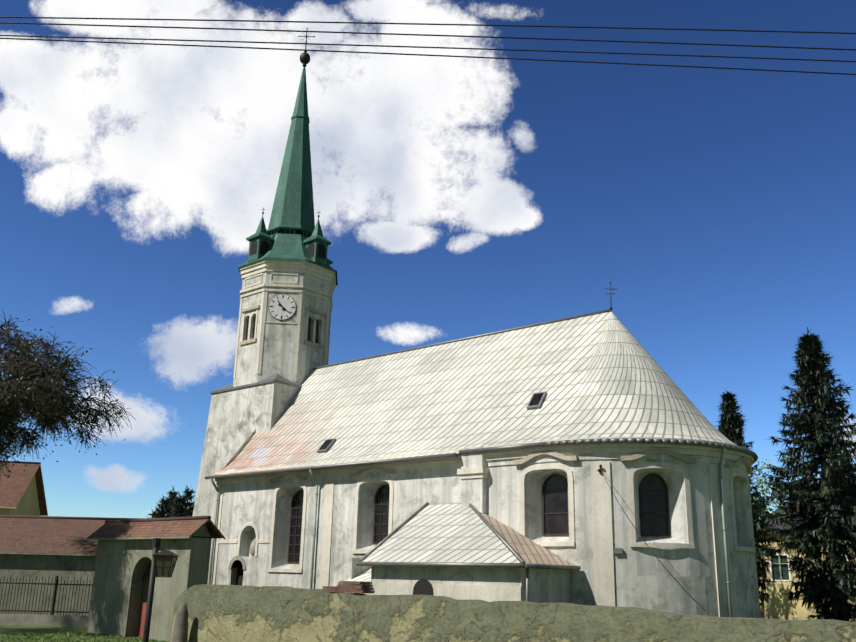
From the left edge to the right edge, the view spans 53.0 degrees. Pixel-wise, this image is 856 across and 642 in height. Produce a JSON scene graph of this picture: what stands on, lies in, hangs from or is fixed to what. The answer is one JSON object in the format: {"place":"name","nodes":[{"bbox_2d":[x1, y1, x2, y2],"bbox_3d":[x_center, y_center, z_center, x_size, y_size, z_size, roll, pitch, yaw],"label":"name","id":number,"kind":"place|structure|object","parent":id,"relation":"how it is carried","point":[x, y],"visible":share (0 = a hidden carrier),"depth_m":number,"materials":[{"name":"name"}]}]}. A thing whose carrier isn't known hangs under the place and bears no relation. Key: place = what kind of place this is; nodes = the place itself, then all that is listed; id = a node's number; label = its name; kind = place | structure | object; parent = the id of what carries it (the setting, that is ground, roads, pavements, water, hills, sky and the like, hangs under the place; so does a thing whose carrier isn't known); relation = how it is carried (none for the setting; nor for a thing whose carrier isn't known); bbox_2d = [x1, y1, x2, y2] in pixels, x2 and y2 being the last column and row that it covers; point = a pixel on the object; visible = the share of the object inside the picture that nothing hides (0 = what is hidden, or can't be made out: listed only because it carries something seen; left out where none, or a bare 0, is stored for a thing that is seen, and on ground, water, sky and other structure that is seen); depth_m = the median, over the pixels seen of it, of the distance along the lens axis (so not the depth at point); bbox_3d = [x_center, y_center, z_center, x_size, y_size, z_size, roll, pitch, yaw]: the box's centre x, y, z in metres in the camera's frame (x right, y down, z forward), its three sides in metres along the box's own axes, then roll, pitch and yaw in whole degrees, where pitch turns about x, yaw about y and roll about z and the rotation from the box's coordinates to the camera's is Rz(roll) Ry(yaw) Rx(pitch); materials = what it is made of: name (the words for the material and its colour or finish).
{"place":"outdoors","nodes":[
{"label":"outdoors","id":0,"kind":"place"},
{"bbox_2d":[0,625,169,641],"bbox_3d":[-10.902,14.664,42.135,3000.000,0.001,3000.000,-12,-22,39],"label":"ground","id":1,"kind":"structure","parent":0,"point":[17,629],"depth_m":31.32,"materials":[{"name":"green plant"}]},
{"bbox_2d":[0,461,47,515],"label":"house","id":2,"kind":"structure","parent":1,"relation":"on","point":[23,494],"depth_m":53.21,"materials":[{"name":"tile"}]},
{"bbox_2d":[0,575,93,626],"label":"iron railings","id":3,"kind":"object","parent":1,"relation":"on","point":[51,619],"visible":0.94,"depth_m":34.86,"materials":[{"name":"metal"}]},
{"bbox_2d":[0,309,135,488],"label":"old tree","id":4,"kind":"object","parent":1,"relation":"on","point":[36,391],"visible":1,"depth_m":33.28,"materials":[{"name":"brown plant"}]},
{"bbox_2d":[0,515,144,615],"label":"shed with tiled roof","id":5,"kind":"structure","parent":1,"relation":"on","point":[45,547],"depth_m":37.14,"materials":[{"name":"tile"}]},
{"bbox_2d":[146,510,156,517],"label":"conifer","id":6,"kind":"object","parent":1,"relation":"on","point":[150,514],"visible":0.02,"depth_m":92.60,"materials":[{"name":"green plant"}]},
{"bbox_2d":[86,516,224,641],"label":"gateway wall","id":7,"kind":"structure","parent":1,"relation":"on","point":[118,605],"depth_m":30.40,"materials":[{"name":"paint"}]},
{"bbox_2d":[143,538,178,641],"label":"lamp post","id":8,"kind":"object","parent":1,"relation":"on","point":[163,563],"visible":1,"depth_m":14.93,"materials":[{"name":"metal"}]},
{"bbox_2d":[151,495,171,517],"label":"conifer","id":9,"kind":"object","parent":1,"relation":"on","point":[163,510],"visible":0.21,"depth_m":88.18,"materials":[{"name":"green plant"}]},
{"bbox_2d":[164,485,180,514],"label":"conifer","id":10,"kind":"object","parent":1,"relation":"on","point":[171,495],"visible":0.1,"depth_m":91.61,"materials":[{"name":"green plant"}]},
{"bbox_2d":[166,493,190,517],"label":"conifer","id":11,"kind":"object","parent":1,"relation":"on","point":[180,506],"visible":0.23,"depth_m":87.73,"materials":[{"name":"green plant"}]},
{"bbox_2d":[172,603,187,641],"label":"stone post","id":12,"kind":"object","parent":1,"relation":"on","point":[180,631],"visible":1,"depth_m":24.31,"materials":[{"name":"grey stone"}]},
{"bbox_2d":[181,486,195,514],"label":"conifer","id":13,"kind":"object","parent":1,"relation":"on","point":[187,492],"visible":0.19,"depth_m":93.02,"materials":[{"name":"green plant"}]},
{"bbox_2d":[187,500,194,516],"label":"conifer","id":14,"kind":"object","parent":1,"relation":"on","point":[190,513],"visible":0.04,"depth_m":89.86,"materials":[{"name":"green plant"}]},
{"bbox_2d":[344,502,580,602],"bbox_3d":[0.690,9.140,31.260,9.205,5.474,3.484,-12,-22,39],"label":"church annex","id":15,"kind":"object","parent":1,"relation":"on","point":[457,551],"visible":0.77,"depth_m":30.08,"materials":[{"name":"grey metal"}]},
{"bbox_2d":[204,282,757,616],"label":"gutters and downspouts","id":16,"kind":"object","parent":1,"relation":"on","point":[606,440],"visible":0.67,"depth_m":34.73,"materials":[{"name":"grey metal"}]},
{"bbox_2d":[170,584,855,641],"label":"churchyard wall","id":17,"kind":"structure","parent":1,"relation":"on","point":[228,613],"depth_m":19.17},
{"bbox_2d":[322,581,374,592],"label":"stacked roof tiles","id":18,"kind":"object","parent":17,"relation":"on","point":[353,587],"visible":1,"depth_m":21.36,"materials":[{"name":"brown tile"}]},
{"bbox_2d":[715,391,782,617],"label":"spruce","id":19,"kind":"object","parent":1,"relation":"on","point":[731,428],"visible":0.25,"depth_m":47.38,"materials":[{"name":"green plant"}]},
{"bbox_2d":[749,458,784,617],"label":"birch tree","id":20,"kind":"object","parent":1,"relation":"on","point":[759,480],"visible":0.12,"depth_m":53.67,"materials":[{"name":"green plant"}]},
{"bbox_2d":[751,327,855,621],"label":"spruce","id":21,"kind":"object","parent":1,"relation":"on","point":[821,445],"visible":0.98,"depth_m":37.92,"materials":[{"name":"green plant"}]},
{"bbox_2d":[755,477,855,621],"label":"house","id":22,"kind":"structure","parent":1,"relation":"on","point":[777,606],"depth_m":54.42,"materials":[{"name":"yellow paint"}]},
{"bbox_2d":[193,259,335,583],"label":"church tower","id":23,"kind":"structure","parent":0,"point":[283,332],"depth_m":48.86,"materials":[{"name":"white paint"}]},
{"bbox_2d":[238,28,337,285],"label":"spire","id":24,"kind":"structure","parent":23,"relation":"on","point":[292,232],"depth_m":52.50,"materials":[{"name":"green metal"}]},
{"bbox_2d":[0,16,855,610],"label":"overhead cables","id":25,"kind":"object","parent":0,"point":[618,550],"visible":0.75,"depth_m":8.20,"materials":[{"name":"black plastic"}]},
{"bbox_2d":[0,0,855,517],"label":"sky","id":26,"kind":"structure","parent":0,"point":[455,198],"materials":[{"name":"blue"}]},
{"bbox_2d":[211,429,760,617],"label":"church nave walls","id":27,"kind":"structure","parent":0,"point":[561,501],"depth_m":31.71,"materials":[{"name":"white paint"}]},
{"bbox_2d":[210,311,735,475],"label":"church roof","id":28,"kind":"structure","parent":27,"relation":"on","point":[602,375],"depth_m":37.43,"materials":[{"name":"grey metal"}]}
]}

